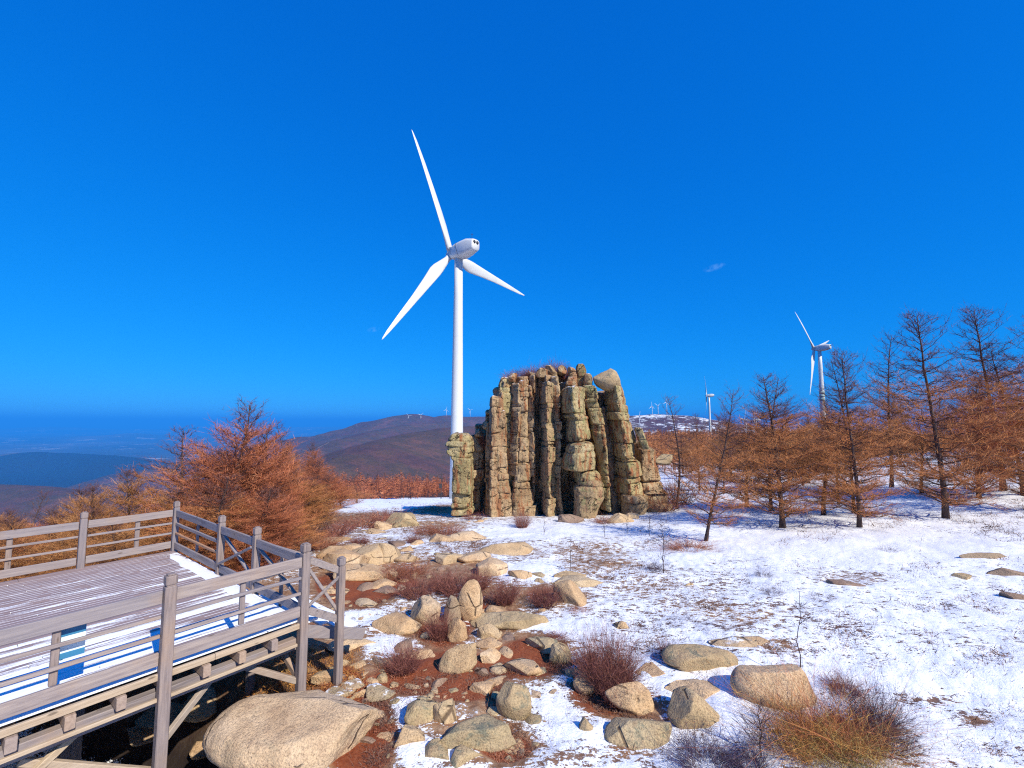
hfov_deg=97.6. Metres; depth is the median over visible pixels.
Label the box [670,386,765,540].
larch tree
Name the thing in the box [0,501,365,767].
viewing platform
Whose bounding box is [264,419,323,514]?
larch tree
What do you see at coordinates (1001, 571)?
boulder
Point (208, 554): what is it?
larch tree
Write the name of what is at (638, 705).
boulder
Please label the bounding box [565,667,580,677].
boulder
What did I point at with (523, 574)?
boulder
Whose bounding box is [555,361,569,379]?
shrub
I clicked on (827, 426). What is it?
larch tree
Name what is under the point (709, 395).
wind turbine
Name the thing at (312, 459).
larch tree
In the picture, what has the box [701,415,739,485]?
larch tree
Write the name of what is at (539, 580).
rock
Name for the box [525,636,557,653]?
boulder
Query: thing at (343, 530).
shrub
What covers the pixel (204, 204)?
sky
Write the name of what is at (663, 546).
sapling
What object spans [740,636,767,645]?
boulder
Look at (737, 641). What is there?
boulder
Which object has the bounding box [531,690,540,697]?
boulder
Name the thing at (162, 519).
larch tree
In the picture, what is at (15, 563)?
larch tree
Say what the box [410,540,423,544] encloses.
rock
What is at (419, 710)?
boulder
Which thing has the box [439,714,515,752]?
boulder
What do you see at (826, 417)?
larch tree
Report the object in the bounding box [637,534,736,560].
shrub
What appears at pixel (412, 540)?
shrub
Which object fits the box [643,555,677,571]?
shrub
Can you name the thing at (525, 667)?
boulder
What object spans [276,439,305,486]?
larch tree
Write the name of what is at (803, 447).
larch tree
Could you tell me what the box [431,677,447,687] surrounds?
rock
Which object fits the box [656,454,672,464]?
boulder
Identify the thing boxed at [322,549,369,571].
boulder
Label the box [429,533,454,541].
boulder
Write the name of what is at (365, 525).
shrub
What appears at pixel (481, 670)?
rock
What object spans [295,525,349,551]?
shrub
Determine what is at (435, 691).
rock
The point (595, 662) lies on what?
shrub
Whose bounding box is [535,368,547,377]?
rock
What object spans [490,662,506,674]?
rock
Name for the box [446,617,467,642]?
boulder
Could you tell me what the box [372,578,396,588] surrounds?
boulder
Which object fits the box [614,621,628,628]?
boulder
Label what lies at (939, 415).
larch tree
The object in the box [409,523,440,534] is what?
shrub
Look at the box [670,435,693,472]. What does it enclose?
larch tree
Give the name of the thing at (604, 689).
shrub
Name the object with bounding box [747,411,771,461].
larch tree
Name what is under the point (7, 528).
larch tree
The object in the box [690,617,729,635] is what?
shrub
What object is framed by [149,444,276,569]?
larch tree
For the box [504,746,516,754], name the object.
rock
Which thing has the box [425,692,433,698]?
rock
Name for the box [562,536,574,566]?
sapling
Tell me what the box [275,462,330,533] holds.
larch tree
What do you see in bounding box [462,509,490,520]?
shrub
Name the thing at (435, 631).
shrub
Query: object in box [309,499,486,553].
grass
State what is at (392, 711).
grass
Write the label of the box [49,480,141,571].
larch tree
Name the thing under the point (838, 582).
boulder
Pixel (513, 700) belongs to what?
boulder
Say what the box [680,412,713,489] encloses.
larch tree
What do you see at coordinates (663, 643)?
shrub
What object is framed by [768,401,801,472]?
larch tree
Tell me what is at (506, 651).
rock
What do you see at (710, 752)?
shrub
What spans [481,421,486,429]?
rock
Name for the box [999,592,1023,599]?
boulder
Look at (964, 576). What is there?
boulder
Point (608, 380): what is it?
balanced boulder
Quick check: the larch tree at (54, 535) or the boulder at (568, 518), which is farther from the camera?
the boulder at (568, 518)
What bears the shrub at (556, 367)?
on the rock tor
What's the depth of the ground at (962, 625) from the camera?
10.33 m
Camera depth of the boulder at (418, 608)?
10.30 m
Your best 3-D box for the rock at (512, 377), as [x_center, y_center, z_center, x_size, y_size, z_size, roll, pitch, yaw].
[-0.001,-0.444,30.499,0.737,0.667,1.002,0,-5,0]
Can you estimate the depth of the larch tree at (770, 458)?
21.57 m
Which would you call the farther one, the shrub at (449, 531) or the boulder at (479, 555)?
the shrub at (449, 531)
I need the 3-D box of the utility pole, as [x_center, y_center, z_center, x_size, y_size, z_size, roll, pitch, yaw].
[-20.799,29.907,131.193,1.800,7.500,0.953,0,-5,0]
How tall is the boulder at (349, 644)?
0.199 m
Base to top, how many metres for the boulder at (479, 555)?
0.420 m
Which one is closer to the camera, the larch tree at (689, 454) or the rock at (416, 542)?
the rock at (416, 542)
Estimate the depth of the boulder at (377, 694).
7.39 m
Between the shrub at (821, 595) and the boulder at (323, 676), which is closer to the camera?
the boulder at (323, 676)
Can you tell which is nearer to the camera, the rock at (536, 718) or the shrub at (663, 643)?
the rock at (536, 718)
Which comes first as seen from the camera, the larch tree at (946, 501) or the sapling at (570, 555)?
the sapling at (570, 555)
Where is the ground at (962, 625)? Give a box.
[0,447,1023,767]
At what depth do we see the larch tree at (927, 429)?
41.98 m
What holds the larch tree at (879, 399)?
on the ground at (962, 625)
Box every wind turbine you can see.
[382,131,524,498]
[704,376,713,430]
[796,314,830,416]
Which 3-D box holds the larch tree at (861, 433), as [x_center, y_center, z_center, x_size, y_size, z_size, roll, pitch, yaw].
[18.487,2.618,24.951,5.005,9.215,4.506,-3,-6,33]
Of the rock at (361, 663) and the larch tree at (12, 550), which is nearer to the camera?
the rock at (361, 663)
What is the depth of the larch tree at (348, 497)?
41.26 m
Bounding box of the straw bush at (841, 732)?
[550,615,1023,767]
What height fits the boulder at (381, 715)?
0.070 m
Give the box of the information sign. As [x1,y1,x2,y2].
[59,624,86,660]
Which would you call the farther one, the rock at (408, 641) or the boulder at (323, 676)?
the rock at (408, 641)
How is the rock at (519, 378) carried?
on the rock tor
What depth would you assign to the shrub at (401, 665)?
8.19 m
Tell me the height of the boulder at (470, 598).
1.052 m
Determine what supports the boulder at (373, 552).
on the ground at (962, 625)
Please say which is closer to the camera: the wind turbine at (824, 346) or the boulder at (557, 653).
the boulder at (557, 653)
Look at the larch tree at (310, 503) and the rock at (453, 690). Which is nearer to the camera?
the rock at (453, 690)
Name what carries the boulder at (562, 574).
on the ground at (962, 625)
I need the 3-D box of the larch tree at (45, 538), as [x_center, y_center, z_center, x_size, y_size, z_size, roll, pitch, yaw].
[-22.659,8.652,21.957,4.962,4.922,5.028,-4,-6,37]
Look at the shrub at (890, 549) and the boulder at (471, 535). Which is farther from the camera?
the boulder at (471, 535)
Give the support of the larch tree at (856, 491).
on the ground at (962, 625)
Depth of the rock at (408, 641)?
9.00 m
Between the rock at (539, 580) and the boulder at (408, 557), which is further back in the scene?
the boulder at (408, 557)
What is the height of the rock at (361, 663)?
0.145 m
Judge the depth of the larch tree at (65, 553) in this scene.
14.50 m
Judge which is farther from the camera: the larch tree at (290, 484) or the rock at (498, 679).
the larch tree at (290, 484)
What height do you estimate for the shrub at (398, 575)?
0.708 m
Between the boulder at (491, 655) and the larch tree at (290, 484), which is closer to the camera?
the boulder at (491, 655)
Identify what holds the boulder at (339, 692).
on the ground at (962, 625)
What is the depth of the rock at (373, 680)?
7.80 m
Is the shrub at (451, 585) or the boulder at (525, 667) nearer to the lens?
the boulder at (525, 667)
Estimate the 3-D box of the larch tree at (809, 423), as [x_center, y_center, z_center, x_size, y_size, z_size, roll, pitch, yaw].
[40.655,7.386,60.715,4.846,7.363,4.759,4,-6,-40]
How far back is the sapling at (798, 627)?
7.86 m
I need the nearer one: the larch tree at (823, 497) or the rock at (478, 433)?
the larch tree at (823, 497)
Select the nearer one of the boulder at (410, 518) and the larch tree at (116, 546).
the larch tree at (116, 546)
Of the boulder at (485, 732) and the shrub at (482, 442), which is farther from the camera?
the shrub at (482, 442)
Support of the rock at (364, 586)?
on the ground at (962, 625)
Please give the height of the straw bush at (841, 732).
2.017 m
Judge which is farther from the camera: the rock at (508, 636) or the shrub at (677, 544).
the shrub at (677, 544)
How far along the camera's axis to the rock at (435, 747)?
6.04 m
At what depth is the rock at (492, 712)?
6.93 m
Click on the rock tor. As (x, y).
(555, 445)
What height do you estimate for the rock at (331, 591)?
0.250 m
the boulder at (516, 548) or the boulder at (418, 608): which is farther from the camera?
the boulder at (516, 548)
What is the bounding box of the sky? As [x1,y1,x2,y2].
[0,0,1023,425]
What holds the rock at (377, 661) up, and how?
on the ground at (962, 625)
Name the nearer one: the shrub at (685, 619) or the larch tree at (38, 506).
the shrub at (685, 619)
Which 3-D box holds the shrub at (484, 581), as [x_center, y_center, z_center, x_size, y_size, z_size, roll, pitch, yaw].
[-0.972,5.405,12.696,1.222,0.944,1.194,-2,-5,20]
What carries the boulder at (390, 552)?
on the ground at (962, 625)
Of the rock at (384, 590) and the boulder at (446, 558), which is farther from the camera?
the boulder at (446, 558)
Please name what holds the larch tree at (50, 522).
on the ground at (962, 625)
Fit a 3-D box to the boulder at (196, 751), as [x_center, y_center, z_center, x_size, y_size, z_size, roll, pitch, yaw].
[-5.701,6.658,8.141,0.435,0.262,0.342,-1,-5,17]
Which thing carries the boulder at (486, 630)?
on the ground at (962, 625)
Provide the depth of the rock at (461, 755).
5.95 m
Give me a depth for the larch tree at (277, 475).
16.18 m
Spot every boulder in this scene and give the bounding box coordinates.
[127,726,153,745]
[134,702,185,727]
[179,686,216,722]
[189,741,205,759]
[202,689,378,767]
[310,669,332,684]
[316,546,344,558]
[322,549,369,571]
[325,638,375,652]
[325,686,355,696]
[332,563,388,581]
[341,678,364,689]
[344,543,361,549]
[352,543,384,564]
[355,598,377,606]
[366,528,385,533]
[366,683,395,701]
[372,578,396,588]
[372,612,421,635]
[374,521,391,529]
[377,709,384,718]
[379,543,401,562]
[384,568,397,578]
[385,512,419,527]
[394,552,418,562]
[394,724,425,747]
[404,696,437,725]
[410,595,440,624]
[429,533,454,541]
[433,698,456,723]
[435,552,462,564]
[438,643,476,673]
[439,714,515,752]
[444,595,460,623]
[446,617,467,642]
[449,530,486,540]
[457,550,490,562]
[457,579,482,620]
[469,680,494,695]
[470,611,548,629]
[475,637,501,648]
[476,557,507,575]
[476,623,502,639]
[480,542,533,555]
[480,648,500,663]
[496,681,531,720]
[504,658,541,675]
[508,570,531,578]
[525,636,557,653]
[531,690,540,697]
[532,572,545,577]
[549,642,570,664]
[552,575,602,586]
[553,580,586,606]
[554,571,586,577]
[558,514,583,522]
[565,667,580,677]
[573,671,595,695]
[579,717,592,730]
[593,368,620,391]
[604,717,671,749]
[605,681,653,715]
[607,513,633,522]
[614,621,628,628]
[625,513,638,518]
[637,662,664,676]
[646,503,672,511]
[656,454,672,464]
[661,644,738,671]
[664,679,719,699]
[666,686,719,728]
[708,636,756,647]
[730,664,816,710]
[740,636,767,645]
[825,579,865,586]
[950,573,971,579]
[959,552,1006,558]
[986,567,1023,575]
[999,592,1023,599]
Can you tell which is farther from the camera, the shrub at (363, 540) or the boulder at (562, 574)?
the shrub at (363, 540)
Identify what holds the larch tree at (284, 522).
on the ground at (962, 625)
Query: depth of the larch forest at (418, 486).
179.90 m
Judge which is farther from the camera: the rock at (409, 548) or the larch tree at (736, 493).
the larch tree at (736, 493)
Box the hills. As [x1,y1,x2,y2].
[0,414,904,527]
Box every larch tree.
[0,508,33,567]
[0,512,32,579]
[0,513,66,581]
[0,520,36,565]
[2,504,144,580]
[3,504,75,575]
[14,490,51,542]
[16,483,119,577]
[16,511,70,576]
[25,511,79,575]
[27,505,70,561]
[33,516,168,573]
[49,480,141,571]
[77,463,169,563]
[101,488,213,570]
[109,422,220,544]
[129,472,278,571]
[130,394,320,566]
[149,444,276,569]
[191,485,311,571]
[210,419,327,544]
[236,439,261,477]
[237,492,333,558]
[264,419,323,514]
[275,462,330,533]
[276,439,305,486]
[292,479,345,535]
[293,460,348,499]
[300,441,332,488]
[300,474,352,517]
[331,478,363,506]
[344,476,375,502]
[656,395,714,508]
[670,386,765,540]
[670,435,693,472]
[675,431,699,471]
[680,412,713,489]
[700,417,791,506]
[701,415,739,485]
[712,371,848,527]
[715,404,742,469]
[723,374,828,510]
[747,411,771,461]
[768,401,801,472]
[773,417,894,514]
[784,420,823,484]
[789,347,932,527]
[798,412,832,445]
[800,354,903,511]
[812,399,848,451]
[812,401,845,472]
[815,365,863,504]
[841,325,933,486]
[861,303,1023,518]
[877,398,912,464]
[880,416,973,492]
[914,397,953,446]
[915,300,1023,490]
[921,376,1023,496]
[922,396,956,439]
[939,342,1023,494]
[956,314,1023,497]
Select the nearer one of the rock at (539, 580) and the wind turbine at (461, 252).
the rock at (539, 580)
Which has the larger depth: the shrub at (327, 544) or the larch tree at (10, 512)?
the larch tree at (10, 512)
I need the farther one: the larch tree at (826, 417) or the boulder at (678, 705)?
the larch tree at (826, 417)
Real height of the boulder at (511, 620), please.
0.317 m
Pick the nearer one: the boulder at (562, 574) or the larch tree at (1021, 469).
the boulder at (562, 574)
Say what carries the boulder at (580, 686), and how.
on the ground at (962, 625)
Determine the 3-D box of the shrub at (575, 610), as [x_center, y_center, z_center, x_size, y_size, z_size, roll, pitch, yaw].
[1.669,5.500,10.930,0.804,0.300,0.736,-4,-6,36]
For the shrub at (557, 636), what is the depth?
9.51 m
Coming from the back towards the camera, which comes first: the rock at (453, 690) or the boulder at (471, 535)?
the boulder at (471, 535)
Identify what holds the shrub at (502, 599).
on the ground at (962, 625)
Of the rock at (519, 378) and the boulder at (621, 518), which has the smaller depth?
the boulder at (621, 518)
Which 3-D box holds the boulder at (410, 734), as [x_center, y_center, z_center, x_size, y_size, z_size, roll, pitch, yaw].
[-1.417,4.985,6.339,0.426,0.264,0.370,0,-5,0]
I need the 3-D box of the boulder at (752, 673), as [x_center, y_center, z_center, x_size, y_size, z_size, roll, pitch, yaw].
[4.238,4.973,7.344,1.292,0.623,0.778,0,-5,0]
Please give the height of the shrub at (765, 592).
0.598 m
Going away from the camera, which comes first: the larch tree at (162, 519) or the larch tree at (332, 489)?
the larch tree at (162, 519)
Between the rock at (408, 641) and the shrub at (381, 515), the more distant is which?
the shrub at (381, 515)
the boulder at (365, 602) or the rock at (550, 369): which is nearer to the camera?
the boulder at (365, 602)
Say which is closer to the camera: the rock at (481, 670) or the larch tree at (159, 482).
the rock at (481, 670)
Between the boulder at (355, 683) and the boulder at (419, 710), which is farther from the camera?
the boulder at (355, 683)
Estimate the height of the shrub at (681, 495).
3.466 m
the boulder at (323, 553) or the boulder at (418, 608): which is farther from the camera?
the boulder at (323, 553)
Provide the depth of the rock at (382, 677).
7.86 m
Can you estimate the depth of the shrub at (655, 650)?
8.56 m
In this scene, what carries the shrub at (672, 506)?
on the ground at (962, 625)
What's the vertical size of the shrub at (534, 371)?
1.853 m
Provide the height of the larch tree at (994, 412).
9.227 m
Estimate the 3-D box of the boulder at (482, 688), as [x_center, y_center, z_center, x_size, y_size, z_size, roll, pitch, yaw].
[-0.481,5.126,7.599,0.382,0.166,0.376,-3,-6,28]
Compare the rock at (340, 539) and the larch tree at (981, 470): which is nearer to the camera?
the rock at (340, 539)
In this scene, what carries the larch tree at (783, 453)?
on the ground at (962, 625)
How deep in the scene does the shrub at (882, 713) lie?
6.64 m
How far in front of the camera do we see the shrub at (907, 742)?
6.12 m
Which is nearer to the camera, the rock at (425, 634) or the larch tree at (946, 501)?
the rock at (425, 634)
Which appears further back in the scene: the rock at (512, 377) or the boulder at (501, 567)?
the rock at (512, 377)
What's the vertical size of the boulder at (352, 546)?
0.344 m
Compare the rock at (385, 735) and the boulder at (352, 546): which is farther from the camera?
the boulder at (352, 546)
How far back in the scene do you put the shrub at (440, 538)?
18.68 m
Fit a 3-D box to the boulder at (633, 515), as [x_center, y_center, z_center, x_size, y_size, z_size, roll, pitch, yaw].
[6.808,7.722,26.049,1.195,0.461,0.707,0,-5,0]
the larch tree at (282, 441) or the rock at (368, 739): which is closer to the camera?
the rock at (368, 739)
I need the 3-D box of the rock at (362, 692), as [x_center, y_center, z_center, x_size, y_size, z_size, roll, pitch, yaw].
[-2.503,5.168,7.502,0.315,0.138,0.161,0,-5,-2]
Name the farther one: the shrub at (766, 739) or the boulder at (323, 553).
the boulder at (323, 553)
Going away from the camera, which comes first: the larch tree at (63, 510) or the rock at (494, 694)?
the rock at (494, 694)
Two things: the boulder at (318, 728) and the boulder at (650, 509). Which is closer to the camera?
the boulder at (318, 728)
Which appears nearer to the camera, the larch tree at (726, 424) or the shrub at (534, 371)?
the shrub at (534, 371)
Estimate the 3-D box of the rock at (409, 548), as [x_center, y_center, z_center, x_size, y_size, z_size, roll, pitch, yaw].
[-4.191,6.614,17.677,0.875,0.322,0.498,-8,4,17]
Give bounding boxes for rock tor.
[445,364,667,518]
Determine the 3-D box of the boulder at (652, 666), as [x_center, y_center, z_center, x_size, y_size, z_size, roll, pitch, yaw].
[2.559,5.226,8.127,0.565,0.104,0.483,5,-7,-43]
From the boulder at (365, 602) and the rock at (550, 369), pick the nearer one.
the boulder at (365, 602)
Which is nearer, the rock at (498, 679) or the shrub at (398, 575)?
the rock at (498, 679)
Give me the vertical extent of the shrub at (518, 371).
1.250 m
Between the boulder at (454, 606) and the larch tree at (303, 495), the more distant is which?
the larch tree at (303, 495)
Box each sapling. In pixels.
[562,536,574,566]
[653,519,674,572]
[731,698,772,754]
[782,591,809,667]
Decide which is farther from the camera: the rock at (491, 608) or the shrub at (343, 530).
the shrub at (343, 530)
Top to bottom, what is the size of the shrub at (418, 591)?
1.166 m
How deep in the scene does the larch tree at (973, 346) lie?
28.02 m
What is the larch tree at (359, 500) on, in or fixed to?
on the ground at (962, 625)
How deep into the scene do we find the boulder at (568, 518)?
25.13 m
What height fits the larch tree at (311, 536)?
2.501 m
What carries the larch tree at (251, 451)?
on the ground at (962, 625)
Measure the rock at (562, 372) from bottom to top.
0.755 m
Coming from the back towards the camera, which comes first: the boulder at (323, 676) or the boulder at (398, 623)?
the boulder at (398, 623)
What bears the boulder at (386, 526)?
on the ground at (962, 625)
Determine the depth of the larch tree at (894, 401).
44.95 m
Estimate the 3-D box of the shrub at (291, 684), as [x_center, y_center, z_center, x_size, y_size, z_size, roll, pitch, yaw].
[-3.800,5.518,8.385,2.513,0.953,3.401,3,-6,-35]
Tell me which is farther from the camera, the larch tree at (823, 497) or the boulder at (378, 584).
the larch tree at (823, 497)
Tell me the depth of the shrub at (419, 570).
14.38 m
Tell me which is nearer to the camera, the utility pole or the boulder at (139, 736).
the boulder at (139, 736)
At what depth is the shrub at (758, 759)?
5.88 m
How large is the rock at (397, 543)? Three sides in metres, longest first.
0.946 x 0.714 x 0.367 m
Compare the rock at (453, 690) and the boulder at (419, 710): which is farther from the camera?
the rock at (453, 690)
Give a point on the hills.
(411, 444)
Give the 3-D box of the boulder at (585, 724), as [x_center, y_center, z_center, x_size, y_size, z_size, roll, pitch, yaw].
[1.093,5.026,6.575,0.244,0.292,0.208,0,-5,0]
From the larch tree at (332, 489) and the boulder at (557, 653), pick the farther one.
the larch tree at (332, 489)
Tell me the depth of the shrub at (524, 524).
23.46 m
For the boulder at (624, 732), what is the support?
on the ground at (962, 625)
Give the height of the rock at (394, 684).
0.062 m
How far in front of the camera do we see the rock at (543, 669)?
8.15 m
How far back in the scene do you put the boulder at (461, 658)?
8.20 m
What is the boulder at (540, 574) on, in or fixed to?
on the ground at (962, 625)
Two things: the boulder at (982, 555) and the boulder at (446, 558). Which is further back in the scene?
the boulder at (446, 558)
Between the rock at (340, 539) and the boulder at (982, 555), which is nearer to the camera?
the boulder at (982, 555)
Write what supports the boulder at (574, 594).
on the ground at (962, 625)
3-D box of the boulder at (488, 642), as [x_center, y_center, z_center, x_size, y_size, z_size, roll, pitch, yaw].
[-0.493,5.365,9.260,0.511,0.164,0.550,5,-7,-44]
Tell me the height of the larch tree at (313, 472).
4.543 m
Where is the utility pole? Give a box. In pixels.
[438,473,443,498]
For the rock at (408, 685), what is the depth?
7.71 m
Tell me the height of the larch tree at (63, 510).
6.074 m
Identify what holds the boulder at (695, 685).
on the ground at (962, 625)
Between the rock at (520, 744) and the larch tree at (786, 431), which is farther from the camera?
the larch tree at (786, 431)
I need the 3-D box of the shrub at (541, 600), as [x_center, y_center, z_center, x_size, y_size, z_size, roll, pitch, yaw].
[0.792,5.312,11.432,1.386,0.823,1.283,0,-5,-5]
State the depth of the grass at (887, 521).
21.05 m
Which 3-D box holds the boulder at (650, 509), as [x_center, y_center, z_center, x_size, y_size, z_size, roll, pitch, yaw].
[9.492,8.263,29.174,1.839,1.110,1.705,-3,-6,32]
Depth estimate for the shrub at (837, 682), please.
7.51 m
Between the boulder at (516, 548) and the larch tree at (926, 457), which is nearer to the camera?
the boulder at (516, 548)
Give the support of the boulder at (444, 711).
on the ground at (962, 625)
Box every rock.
[322,537,351,542]
[327,589,335,593]
[350,660,365,668]
[353,689,365,697]
[357,582,373,591]
[359,736,375,743]
[368,678,378,683]
[372,585,399,593]
[372,657,382,664]
[376,731,391,741]
[377,672,387,683]
[388,540,405,546]
[388,698,399,704]
[390,681,398,686]
[394,638,412,652]
[399,545,413,550]
[404,683,419,689]
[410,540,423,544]
[411,648,434,658]
[420,632,429,638]
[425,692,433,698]
[425,738,448,759]
[430,687,437,693]
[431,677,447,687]
[449,687,458,692]
[450,744,482,767]
[474,429,482,436]
[474,667,488,675]
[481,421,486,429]
[484,605,506,612]
[485,675,506,685]
[486,706,499,715]
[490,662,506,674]
[491,691,498,698]
[499,646,512,657]
[502,632,514,640]
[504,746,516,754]
[507,373,516,381]
[514,738,523,751]
[516,376,528,382]
[524,713,541,724]
[534,578,543,582]
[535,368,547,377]
[535,667,546,675]
[545,365,555,374]
[558,365,566,375]
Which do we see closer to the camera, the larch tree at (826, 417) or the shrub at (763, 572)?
the shrub at (763, 572)
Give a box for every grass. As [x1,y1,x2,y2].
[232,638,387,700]
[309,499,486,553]
[312,507,599,767]
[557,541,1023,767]
[639,485,1023,542]
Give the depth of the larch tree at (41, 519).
20.98 m
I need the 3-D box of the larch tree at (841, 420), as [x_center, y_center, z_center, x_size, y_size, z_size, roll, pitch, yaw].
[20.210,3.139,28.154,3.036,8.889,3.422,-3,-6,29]
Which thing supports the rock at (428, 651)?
on the ground at (962, 625)
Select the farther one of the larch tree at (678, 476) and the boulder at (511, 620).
the larch tree at (678, 476)
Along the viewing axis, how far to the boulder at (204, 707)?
8.46 m
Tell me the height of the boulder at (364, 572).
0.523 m
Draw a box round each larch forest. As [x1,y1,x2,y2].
[302,458,449,498]
[635,407,993,473]
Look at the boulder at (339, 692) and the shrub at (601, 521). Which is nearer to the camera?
the boulder at (339, 692)
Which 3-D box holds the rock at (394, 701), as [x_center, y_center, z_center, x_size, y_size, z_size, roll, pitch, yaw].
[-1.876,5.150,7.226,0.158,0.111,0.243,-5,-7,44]
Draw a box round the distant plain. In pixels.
[0,425,961,461]
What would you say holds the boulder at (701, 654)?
on the ground at (962, 625)
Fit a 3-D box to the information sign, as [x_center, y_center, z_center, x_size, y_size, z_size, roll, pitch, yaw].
[-5.329,3.120,5.429,0.042,0.370,0.230,-4,-6,38]
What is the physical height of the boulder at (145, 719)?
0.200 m
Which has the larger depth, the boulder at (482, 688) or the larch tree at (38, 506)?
the larch tree at (38, 506)
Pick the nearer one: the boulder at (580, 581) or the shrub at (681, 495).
the boulder at (580, 581)
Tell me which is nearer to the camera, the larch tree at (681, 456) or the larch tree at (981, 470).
the larch tree at (981, 470)
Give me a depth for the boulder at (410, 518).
24.26 m
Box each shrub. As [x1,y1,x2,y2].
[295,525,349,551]
[312,514,365,536]
[324,505,406,529]
[344,506,421,521]
[347,535,372,543]
[370,635,440,676]
[371,560,425,581]
[383,558,439,578]
[387,564,446,600]
[403,533,422,542]
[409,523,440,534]
[415,592,458,641]
[416,514,468,535]
[418,565,462,592]
[425,558,499,597]
[433,530,443,543]
[456,563,499,590]
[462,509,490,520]
[476,422,485,448]
[480,570,528,606]
[498,365,536,378]
[509,362,548,375]
[509,509,532,527]
[518,576,567,609]
[536,358,567,377]
[536,628,570,644]
[548,607,665,694]
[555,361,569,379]
[566,603,590,614]
[586,514,618,523]
[588,656,645,709]
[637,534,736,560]
[637,708,774,767]
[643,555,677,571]
[646,486,696,511]
[646,633,666,659]
[653,632,678,653]
[661,467,697,504]
[665,607,706,633]
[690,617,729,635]
[704,716,785,767]
[734,706,798,759]
[750,565,778,578]
[758,581,787,596]
[798,590,835,601]
[815,659,883,700]
[820,661,948,745]
[858,711,940,761]
[876,543,904,552]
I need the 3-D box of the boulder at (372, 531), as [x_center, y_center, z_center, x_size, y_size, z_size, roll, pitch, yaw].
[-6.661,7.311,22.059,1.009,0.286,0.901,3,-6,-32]
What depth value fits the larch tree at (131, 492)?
18.36 m

